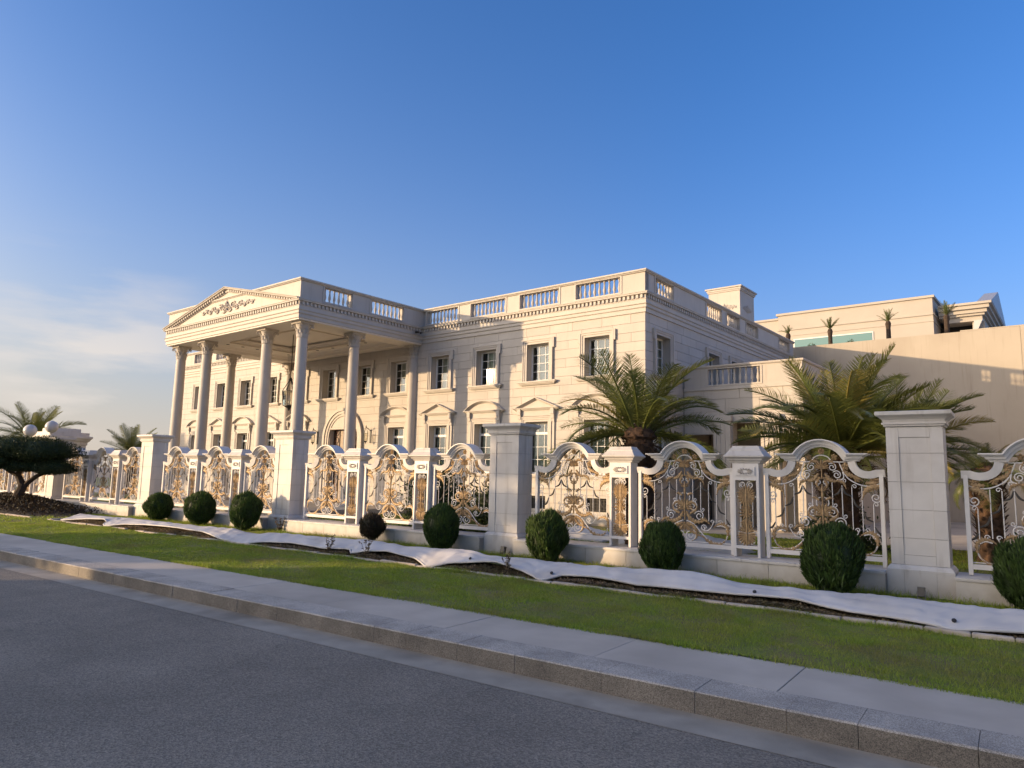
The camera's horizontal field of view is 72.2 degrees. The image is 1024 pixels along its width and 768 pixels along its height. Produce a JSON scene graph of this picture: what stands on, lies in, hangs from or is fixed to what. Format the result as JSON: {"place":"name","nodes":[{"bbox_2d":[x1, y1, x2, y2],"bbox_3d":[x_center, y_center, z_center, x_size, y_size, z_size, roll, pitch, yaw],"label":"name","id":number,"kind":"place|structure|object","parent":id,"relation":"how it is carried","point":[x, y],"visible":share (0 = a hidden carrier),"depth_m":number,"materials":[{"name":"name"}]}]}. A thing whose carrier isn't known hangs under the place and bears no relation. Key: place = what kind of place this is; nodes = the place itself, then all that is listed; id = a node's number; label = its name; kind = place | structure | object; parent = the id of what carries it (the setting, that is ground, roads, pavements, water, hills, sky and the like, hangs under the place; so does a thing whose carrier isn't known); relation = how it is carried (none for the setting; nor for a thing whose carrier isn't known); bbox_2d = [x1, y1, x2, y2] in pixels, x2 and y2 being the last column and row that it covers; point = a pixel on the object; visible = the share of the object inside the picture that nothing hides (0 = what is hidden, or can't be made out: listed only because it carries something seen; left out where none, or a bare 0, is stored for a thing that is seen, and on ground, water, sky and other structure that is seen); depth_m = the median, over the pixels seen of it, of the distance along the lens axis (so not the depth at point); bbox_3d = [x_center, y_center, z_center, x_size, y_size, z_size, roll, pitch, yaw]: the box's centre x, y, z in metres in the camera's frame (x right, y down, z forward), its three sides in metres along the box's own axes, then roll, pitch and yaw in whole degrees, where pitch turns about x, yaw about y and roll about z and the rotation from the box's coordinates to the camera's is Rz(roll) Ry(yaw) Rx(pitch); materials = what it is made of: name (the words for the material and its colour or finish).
{"place":"outdoors","nodes":[
{"label":"outdoors","id":0,"kind":"place"},
{"bbox_2d":[0,469,44,495],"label":"iron fence","id":1,"kind":"object","parent":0,"point":[9,481],"visible":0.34,"depth_m":33.98,"materials":[{"name":"white paint"}]},
{"bbox_2d":[2,467,139,477],"bbox_3d":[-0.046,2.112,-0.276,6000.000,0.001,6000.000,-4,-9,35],"label":"ground","id":2,"kind":"structure","parent":0,"point":[99,475],"depth_m":229.25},
{"bbox_2d":[0,544,1023,767],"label":"kerb","id":3,"kind":"structure","parent":2,"relation":"on","point":[933,743],"depth_m":6.87,"materials":[{"name":"concrete"}]},
{"bbox_2d":[0,568,834,767],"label":"road","id":4,"kind":"structure","parent":0,"point":[89,678],"depth_m":6.24,"materials":[{"name":"grey asphalt"}]},
{"bbox_2d":[0,560,936,767],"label":"gutter","id":5,"kind":"object","parent":4,"relation":"on","point":[827,754],"depth_m":6.98,"materials":[{"name":"concrete"}]},
{"bbox_2d":[0,476,991,600],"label":"garden","id":6,"kind":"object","parent":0,"point":[126,496],"depth_m":26.90,"materials":[{"name":"soil"}]},
{"bbox_2d":[23,425,36,480],"bbox_3d":[-26.806,4.306,38.802,0.674,4.140,0.664,-4,-9,35],"label":"globe lamp","id":7,"kind":"object","parent":6,"relation":"on","point":[29,430],"visible":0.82,"depth_m":38.80,"materials":[{"name":"white glass"}]},
{"bbox_2d":[0,402,85,476],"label":"palm tree","id":8,"kind":"object","parent":6,"relation":"on","point":[38,422],"visible":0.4,"depth_m":46.45,"materials":[{"name":"green plant"}]},
{"bbox_2d":[45,421,58,437],"bbox_3d":[-25.427,4.192,38.507,0.655,4.350,0.645,-4,-9,35],"label":"globe lamp","id":9,"kind":"object","parent":6,"relation":"on","point":[51,427],"visible":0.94,"depth_m":38.55,"materials":[{"name":"white glass"}]},
{"bbox_2d":[41,437,76,498],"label":"stone pillar","id":10,"kind":"structure","parent":6,"relation":"on","point":[53,487],"depth_m":31.63,"materials":[{"name":"white stone"}]},
{"bbox_2d":[33,428,92,495],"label":"gate pier","id":11,"kind":"structure","parent":6,"relation":"on","point":[83,439],"depth_m":42.58,"materials":[{"name":"white stone"}]},
{"bbox_2d":[55,499,133,515],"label":"plinth wall","id":12,"kind":"structure","parent":6,"relation":"on","point":[124,509],"depth_m":27.90,"materials":[{"name":"white stone"}]},
{"bbox_2d":[62,447,140,503],"bbox_3d":[-16.975,3.784,29.272,7.252,2.265,0.570,-4,-9,35],"label":"iron fence","id":13,"kind":"object","parent":12,"relation":"on","point":[119,461],"visible":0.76,"depth_m":29.11,"materials":[{"name":"white paint"}]},
{"bbox_2d":[133,434,174,516],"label":"stone pillar","id":14,"kind":"structure","parent":6,"relation":"on","point":[154,449],"depth_m":26.89,"materials":[{"name":"white stone"}]},
{"bbox_2d":[141,507,268,529],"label":"plinth wall","id":15,"kind":"structure","parent":6,"relation":"on","point":[220,517],"depth_m":23.36,"materials":[{"name":"white stone"}]},
{"bbox_2d":[161,446,275,512],"bbox_3d":[-10.213,3.305,24.468,7.278,2.265,0.570,-4,-9,35],"label":"iron fence","id":16,"kind":"object","parent":15,"relation":"on","point":[197,464],"visible":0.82,"depth_m":24.36,"materials":[{"name":"metal"}]},
{"bbox_2d":[267,430,315,530],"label":"stone pillar","id":17,"kind":"structure","parent":6,"relation":"on","point":[291,454],"depth_m":22.01,"materials":[{"name":"white stone"}]},
{"bbox_2d":[282,518,484,551],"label":"plinth wall","id":18,"kind":"structure","parent":6,"relation":"on","point":[466,540],"depth_m":19.17,"materials":[{"name":"white stone"}]},
{"bbox_2d":[303,443,490,530],"bbox_3d":[-3.366,2.820,19.604,7.381,2.265,0.570,-4,-9,35],"label":"iron fence","id":19,"kind":"object","parent":18,"relation":"on","point":[424,459],"visible":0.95,"depth_m":19.48,"materials":[{"name":"metal"}]},
{"bbox_2d":[410,473,447,526],"bbox_3d":[-2.467,3.327,21.035,1.224,2.701,1.256,-4,-9,35],"label":"feathery shrub","id":20,"kind":"object","parent":6,"relation":"on","point":[438,479],"visible":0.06,"depth_m":20.89,"materials":[{"name":"green plant"}]},
{"bbox_2d":[397,461,481,531],"bbox_3d":[-2.248,3.411,21.265,3.736,2.582,2.145,-4,-9,35],"label":"garden bush","id":21,"kind":"object","parent":6,"relation":"on","point":[447,482],"visible":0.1,"depth_m":21.16,"materials":[{"name":"green plant"}]},
{"bbox_2d":[460,475,488,532],"bbox_3d":[-0.623,3.503,19.874,2.071,2.090,1.697,-4,-9,35],"label":"garden bush","id":22,"kind":"object","parent":6,"relation":"on","point":[481,518],"visible":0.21,"depth_m":19.56,"materials":[{"name":"green plant"}]},
{"bbox_2d":[163,268,796,526],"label":"mansion","id":23,"kind":"structure","parent":6,"relation":"on","point":[358,366],"depth_m":32.02,"materials":[{"name":"stone"}]},
{"bbox_2d":[185,420,195,468],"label":"window","id":24,"kind":"structure","parent":23,"relation":"in","point":[191,426],"depth_m":47.79,"materials":[{"name":"stone"}]},
{"bbox_2d":[189,383,198,411],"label":"window","id":25,"kind":"structure","parent":23,"relation":"in","point":[197,384],"depth_m":48.13,"materials":[{"name":"stone"}]},
{"bbox_2d":[207,418,221,469],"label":"window","id":26,"kind":"structure","parent":23,"relation":"in","point":[216,425],"depth_m":45.93,"materials":[{"name":"stone"}]},
{"bbox_2d":[210,380,224,410],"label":"window","id":27,"kind":"structure","parent":23,"relation":"in","point":[214,408],"depth_m":46.35,"materials":[{"name":"stone"}]},
{"bbox_2d":[231,417,253,468],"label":"window","id":28,"kind":"structure","parent":23,"relation":"in","point":[239,423],"depth_m":43.98,"materials":[{"name":"stone"}]},
{"bbox_2d":[234,376,253,408],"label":"window","id":29,"kind":"structure","parent":23,"relation":"in","point":[249,385],"depth_m":44.45,"materials":[{"name":"stone"}]},
{"bbox_2d":[266,415,279,470],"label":"window","id":30,"kind":"structure","parent":23,"relation":"in","point":[273,423],"depth_m":41.87,"materials":[{"name":"stone"}]},
{"bbox_2d":[269,372,280,405],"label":"window","id":31,"kind":"structure","parent":23,"relation":"in","point":[275,382],"depth_m":42.42,"materials":[{"name":"stone"}]},
{"bbox_2d":[282,334,293,410],"bbox_3d":[-11.028,-0.576,35.080,0.750,3.859,0.654,-4,-9,35],"label":"hanging lantern","id":32,"kind":"object","parent":23,"relation":"hanging from","point":[284,400],"visible":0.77,"depth_m":34.92,"materials":[{"name":"black metal"}]},
{"bbox_2d":[286,414,309,430],"bbox_3d":[-12.338,3.241,40.007,2.340,3.190,0.199,-5,-10,39],"label":"window","id":33,"kind":"structure","parent":23,"relation":"in","point":[305,423],"depth_m":39.69,"materials":[{"name":"stone"}]},
{"bbox_2d":[288,369,309,404],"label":"window","id":34,"kind":"structure","parent":23,"relation":"in","point":[307,370],"depth_m":40.02,"materials":[{"name":"stone"}]},
{"bbox_2d":[311,427,317,444],"bbox_3d":[-10.895,2.880,38.721,0.271,0.964,0.447,-5,-10,39],"label":"wall lantern","id":35,"kind":"object","parent":23,"relation":"attached to","point":[312,442],"depth_m":38.72,"materials":[{"name":"black metal"}]},
{"bbox_2d":[315,365,339,401],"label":"window","id":36,"kind":"structure","parent":23,"relation":"in","point":[333,376],"depth_m":39.10,"materials":[{"name":"stone"}]},
{"bbox_2d":[318,408,362,503],"bbox_3d":[-8.966,3.785,37.427,3.320,5.030,0.480,-5,-10,39],"label":"doorway","id":37,"kind":"structure","parent":23,"relation":"in","point":[335,420],"depth_m":37.96,"materials":[{"name":"stone"}]},
{"bbox_2d":[357,360,374,398],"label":"window","id":38,"kind":"structure","parent":23,"relation":"in","point":[366,391],"depth_m":37.22,"materials":[{"name":"stone"}]},
{"bbox_2d":[364,425,370,443],"bbox_3d":[-7.398,2.589,35.904,0.271,0.964,0.447,-5,-10,39],"label":"wall lantern","id":39,"kind":"object","parent":23,"relation":"attached to","point":[365,441],"depth_m":35.92,"materials":[{"name":"black metal"}]},
{"bbox_2d":[378,406,406,473],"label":"window","id":40,"kind":"structure","parent":23,"relation":"in","point":[391,415],"depth_m":35.15,"materials":[{"name":"stone"}]},
{"bbox_2d":[382,356,408,396],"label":"window","id":41,"kind":"structure","parent":23,"relation":"in","point":[402,369],"depth_m":35.58,"materials":[{"name":"stone"}]},
{"bbox_2d":[419,404,456,473],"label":"window","id":42,"kind":"structure","parent":23,"relation":"in","point":[431,416],"depth_m":33.25,"materials":[{"name":"stone"}]},
{"bbox_2d":[422,350,454,393],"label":"window","id":43,"kind":"structure","parent":23,"relation":"in","point":[444,364],"depth_m":33.73,"materials":[{"name":"stone"}]},
{"bbox_2d":[463,400,504,475],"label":"window","id":44,"kind":"structure","parent":23,"relation":"in","point":[476,412],"depth_m":31.48,"materials":[{"name":"stone"}]},
{"bbox_2d":[467,344,502,389],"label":"window","id":45,"kind":"structure","parent":23,"relation":"in","point":[490,361],"depth_m":31.90,"materials":[{"name":"stone"}]},
{"bbox_2d":[513,397,559,476],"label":"window","id":46,"kind":"structure","parent":23,"relation":"in","point":[544,438],"depth_m":29.54,"materials":[{"name":"stone"}]},
{"bbox_2d":[517,336,556,385],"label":"window","id":47,"kind":"structure","parent":23,"relation":"in","point":[542,355],"depth_m":30.06,"materials":[{"name":"stone"}]},
{"bbox_2d":[531,496,544,508],"bbox_3d":[1.039,4.886,29.071,0.960,0.520,0.085,-5,-10,39],"label":"basement window","id":48,"kind":"structure","parent":23,"relation":"in","point":[533,497],"depth_m":29.00,"materials":[{"name":"black glass"}]},
{"bbox_2d":[569,393,616,478],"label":"window","id":49,"kind":"structure","parent":23,"relation":"in","point":[577,414],"depth_m":27.78,"materials":[{"name":"stone"}]},
{"bbox_2d":[574,328,617,380],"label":"window","id":50,"kind":"structure","parent":23,"relation":"in","point":[598,344],"depth_m":28.25,"materials":[{"name":"stone"}]},
{"bbox_2d":[587,498,605,511],"bbox_3d":[3.320,4.697,27.244,0.960,0.520,0.085,-5,-10,39],"label":"basement window","id":51,"kind":"structure","parent":23,"relation":"in","point":[594,502],"depth_m":27.31,"materials":[{"name":"white glass"}]},
{"bbox_2d":[652,327,676,381],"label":"window","id":52,"kind":"structure","parent":23,"relation":"in","point":[657,343],"depth_m":28.09,"materials":[{"name":"stone"}]},
{"bbox_2d":[653,397,680,480],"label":"window","id":53,"kind":"structure","parent":23,"relation":"in","point":[673,429],"depth_m":27.70,"materials":[{"name":"stone"}]},
{"bbox_2d":[705,347,722,383],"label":"window","id":54,"kind":"structure","parent":23,"relation":"in","point":[708,350],"depth_m":31.88,"materials":[{"name":"stone"}]},
{"bbox_2d":[729,356,743,383],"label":"window","id":55,"kind":"structure","parent":23,"relation":"in","point":[731,359],"depth_m":33.58,"materials":[{"name":"stone"}]},
{"bbox_2d":[754,367,759,381],"bbox_3d":[12.757,0.031,35.950,0.094,1.792,1.730,-5,-10,39],"label":"window","id":56,"kind":"structure","parent":23,"relation":"in","point":[755,368],"depth_m":35.37,"materials":[{"name":"stone"}]},
{"bbox_2d":[483,423,540,554],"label":"stone pillar","id":57,"kind":"structure","parent":6,"relation":"on","point":[510,486],"depth_m":17.04,"materials":[{"name":"white stone"}]},
{"bbox_2d":[101,499,993,573],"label":"garden grass","id":58,"kind":"structure","parent":6,"relation":"on","point":[956,563],"depth_m":19.16,"materials":[{"name":"green plant"}]},
{"bbox_2d":[568,525,608,542],"bbox_3d":[1.881,4.524,21.568,2.800,0.430,1.200,-5,-9,38],"label":"covered bed","id":59,"kind":"object","parent":6,"relation":"on","point":[598,531],"visible":0.23,"depth_m":20.87,"materials":[{"name":"white fabric"}]},
{"bbox_2d":[540,348,735,544],"bbox_3d":[3.266,1.672,18.461,4.923,5.323,4.836,-4,-9,35],"label":"palm tree","id":60,"kind":"object","parent":6,"relation":"on","point":[638,421],"visible":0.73,"depth_m":18.08,"materials":[{"name":"green plant"}]},
{"bbox_2d":[619,533,755,553],"bbox_3d":[4.579,4.260,19.165,3.800,0.450,1.200,-5,-9,38],"label":"covered bed","id":61,"kind":"object","parent":6,"relation":"on","point":[702,539],"visible":0.23,"depth_m":18.35,"materials":[{"name":"white fabric"}]},
{"bbox_2d":[512,538,887,592],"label":"plinth wall","id":62,"kind":"structure","parent":6,"relation":"on","point":[755,567],"depth_m":13.63,"materials":[{"name":"white stone"}]},
{"bbox_2d":[534,439,887,567],"bbox_3d":[3.615,2.325,14.644,7.481,2.265,0.570,-4,-9,35],"label":"iron fence","id":63,"kind":"object","parent":62,"relation":"on","point":[747,462],"visible":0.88,"depth_m":14.19,"materials":[{"name":"metal"}]},
{"bbox_2d":[683,358,889,533],"bbox_3d":[13.577,3.296,32.857,4.820,6.555,15.380,-5,-10,39],"label":"garden annex","id":64,"kind":"object","parent":6,"relation":"on","point":[728,397],"visible":0.45,"depth_m":27.48,"materials":[{"name":"stone"}]},
{"bbox_2d":[795,500,890,551],"bbox_3d":[9.409,3.853,19.977,2.202,1.893,1.982,1,-7,2],"label":"garden bush","id":65,"kind":"object","parent":6,"relation":"on","point":[867,542],"visible":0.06,"depth_m":19.56,"materials":[{"name":"green plant"}]},
{"bbox_2d":[724,342,974,541],"bbox_3d":[8.688,1.672,18.632,6.179,5.603,5.865,-4,-9,35],"label":"palm tree","id":66,"kind":"object","parent":6,"relation":"on","point":[847,421],"visible":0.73,"depth_m":18.13,"materials":[{"name":"green plant"}]},
{"bbox_2d":[793,324,1023,525],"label":"tall wall block","id":67,"kind":"structure","parent":6,"relation":"on","point":[989,362],"depth_m":35.59,"materials":[{"name":"beige paint"}]},
{"bbox_2d":[781,325,791,338],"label":"young palm","id":68,"kind":"object","parent":67,"relation":"on","point":[788,335],"visible":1,"depth_m":48.00,"materials":[{"name":"green plant"}]},
{"bbox_2d":[822,316,838,343],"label":"young palm","id":69,"kind":"object","parent":67,"relation":"on","point":[829,331],"visible":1,"depth_m":46.27,"materials":[{"name":"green plant"}]},
{"bbox_2d":[876,308,895,338],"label":"young palm","id":70,"kind":"object","parent":67,"relation":"on","point":[888,325],"visible":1,"depth_m":44.10,"materials":[{"name":"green plant"}]},
{"bbox_2d":[938,300,955,332],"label":"young palm","id":71,"kind":"object","parent":67,"relation":"on","point":[946,317],"visible":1,"depth_m":42.13,"materials":[{"name":"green plant"}]},
{"bbox_2d":[802,373,1016,526],"bbox_3d":[11.537,2.265,20.495,5.546,5.032,5.722,-4,-9,35],"label":"palm tree","id":72,"kind":"object","parent":6,"relation":"on","point":[952,427],"visible":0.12,"depth_m":19.95,"materials":[{"name":"green plant"}]},
{"bbox_2d":[874,409,958,601],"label":"stone pillar","id":73,"kind":"structure","parent":6,"relation":"on","point":[920,520],"depth_m":11.97,"materials":[{"name":"white stone"}]},
{"bbox_2d":[946,442,1023,562],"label":"palm tree","id":74,"kind":"object","parent":6,"relation":"on","point":[986,548],"visible":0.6,"depth_m":17.17,"materials":[{"name":"green plant"}]},
{"bbox_2d":[955,572,1018,606],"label":"plinth wall","id":75,"kind":"structure","parent":6,"relation":"on","point":[976,586],"depth_m":11.16,"materials":[{"name":"white stone"}]},
{"bbox_2d":[960,438,1023,574],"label":"iron fence","id":76,"kind":"object","parent":75,"relation":"on","point":[999,460],"visible":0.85,"depth_m":11.56,"materials":[{"name":"white metal"}]},
{"bbox_2d":[0,533,1023,753],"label":"pavement","id":77,"kind":"structure","parent":0,"point":[985,713],"depth_m":7.77,"materials":[{"name":"concrete"}]},
{"bbox_2d":[0,512,1023,704],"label":"lawn","id":78,"kind":"structure","parent":0,"point":[767,650],"depth_m":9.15,"materials":[{"name":"plant"}]},
{"bbox_2d":[0,499,95,517],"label":"planted mound","id":79,"kind":"object","parent":78,"relation":"on","point":[13,512],"visible":0.27,"depth_m":26.69,"materials":[{"name":"soil"}]},
{"bbox_2d":[0,435,86,500],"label":"cloud pruned tree","id":80,"kind":"object","parent":79,"relation":"on","point":[40,456],"visible":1,"depth_m":28.70,"materials":[{"name":"green plant"}]},
{"bbox_2d":[0,491,103,515],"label":"ground cover","id":81,"kind":"object","parent":79,"relation":"on","point":[42,503],"visible":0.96,"depth_m":27.61,"materials":[{"name":"brown plant"}]},
{"bbox_2d":[142,491,174,519],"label":"clipped shrub","id":82,"kind":"object","parent":78,"relation":"on","point":[158,505],"visible":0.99,"depth_m":24.58,"materials":[{"name":"green plant"}]},
{"bbox_2d":[183,490,216,524],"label":"clipped shrub","id":83,"kind":"object","parent":78,"relation":"on","point":[199,508],"visible":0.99,"depth_m":22.91,"materials":[{"name":"green plant"}]},
{"bbox_2d":[229,489,263,530],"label":"clipped shrub","id":84,"kind":"object","parent":78,"relation":"on","point":[246,510],"visible":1,"depth_m":21.33,"materials":[{"name":"green plant"}]},
{"bbox_2d":[274,516,286,530],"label":"dried weed","id":85,"kind":"object","parent":78,"relation":"on","point":[279,525],"visible":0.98,"depth_m":21.23,"materials":[{"name":"brown plant"}]},
{"bbox_2d":[325,534,335,550],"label":"rose bush","id":86,"kind":"object","parent":78,"relation":"on","point":[332,541],"visible":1,"depth_m":16.21,"materials":[{"name":"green plant"}]},
{"bbox_2d":[358,539,372,556],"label":"rose bush","id":87,"kind":"object","parent":78,"relation":"on","point":[366,547],"visible":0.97,"depth_m":15.49,"materials":[{"name":"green plant"}]},
{"bbox_2d":[359,512,386,540],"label":"clipped shrub","id":88,"kind":"object","parent":78,"relation":"on","point":[372,526],"visible":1,"depth_m":18.31,"materials":[{"name":"green plant"}]},
{"bbox_2d":[422,502,459,548],"bbox_3d":[-1.737,3.467,17.095,1.002,1.239,0.970,7,-9,-38],"label":"clipped shrub","id":89,"kind":"object","parent":78,"relation":"on","point":[441,525],"visible":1,"depth_m":16.80,"materials":[{"name":"green plant"}]},
{"bbox_2d":[500,546,506,554],"bbox_3d":[-0.206,3.915,16.528,0.124,0.205,0.172,-4,-9,35],"label":"ground spotlight","id":90,"kind":"object","parent":78,"relation":"on","point":[503,548],"visible":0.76,"depth_m":16.49,"materials":[{"name":"grey metal"}]},
{"bbox_2d":[501,552,512,572],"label":"rose bush","id":91,"kind":"object","parent":78,"relation":"on","point":[508,565],"visible":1,"depth_m":13.24,"materials":[{"name":"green plant"}]},
{"bbox_2d":[48,518,1023,642],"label":"flower bed","id":92,"kind":"object","parent":78,"relation":"on","point":[982,635],"visible":0.19,"depth_m":10.86,"materials":[{"name":"soil"}]},
{"bbox_2d":[61,514,1023,633],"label":"cloth cover","id":93,"kind":"object","parent":92,"relation":"on","point":[961,617],"visible":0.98,"depth_m":11.62,"materials":[{"name":"white fabric"}]},
{"bbox_2d":[66,519,1023,639],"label":"withered plants","id":94,"kind":"object","parent":92,"relation":"on","point":[761,601],"visible":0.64,"depth_m":12.27,"materials":[{"name":"plant"}]},
{"bbox_2d":[525,507,569,561],"bbox_3d":[0.764,3.295,15.321,1.021,1.263,1.044,2,-7,-5],"label":"clipped shrub","id":95,"kind":"object","parent":78,"relation":"on","point":[547,536],"visible":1,"depth_m":15.01,"materials":[{"name":"green plant"}]},
{"bbox_2d":[638,519,686,569],"bbox_3d":[2.969,3.205,13.807,0.918,1.140,0.954,-6,-10,44],"label":"clipped shrub","id":96,"kind":"object","parent":78,"relation":"on","point":[662,545],"visible":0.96,"depth_m":13.51,"materials":[{"name":"green plant"}]},
{"bbox_2d":[798,520,867,592],"bbox_3d":[5.381,2.913,11.816,1.078,1.284,1.114,0,-8,11],"label":"clipped shrub","id":97,"kind":"object","parent":78,"relation":"on","point":[833,557],"visible":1,"depth_m":11.55,"materials":[{"name":"green plant"}]},
{"bbox_2d":[917,587,925,599],"bbox_3d":[6.652,3.397,11.412,0.124,0.205,0.172,-4,-9,35],"label":"ground spotlight","id":98,"kind":"object","parent":78,"relation":"on","point":[921,592],"visible":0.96,"depth_m":11.38,"materials":[{"name":"grey metal"}]},
{"bbox_2d":[990,533,1023,609],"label":"clipped shrub","id":99,"kind":"object","parent":78,"relation":"on","point":[1008,569],"visible":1,"depth_m":10.39,"materials":[{"name":"green plant"}]},
{"bbox_2d":[0,0,1023,467],"label":"sky","id":100,"kind":"structure","parent":0,"point":[157,157],"materials":[{"name":"blue"}]},
{"bbox_2d":[94,487,1023,550],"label":"courtyard","id":101,"kind":"structure","parent":0,"point":[958,536],"depth_m":26.79,"materials":[{"name":"beige stone"}]},
{"bbox_2d":[103,423,157,493],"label":"palm tree","id":102,"kind":"object","parent":101,"relation":"on","point":[127,444],"visible":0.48,"depth_m":48.90,"materials":[{"name":"green plant"}]},
{"bbox_2d":[754,292,1005,346],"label":"building","id":103,"kind":"structure","parent":0,"point":[918,316],"depth_m":49.27,"materials":[{"name":"paint"}]},
{"bbox_2d":[794,331,873,346],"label":"ribbon window","id":104,"kind":"structure","parent":103,"relation":"in","point":[862,336],"depth_m":50.73,"materials":[{"name":"glass"}]}
]}

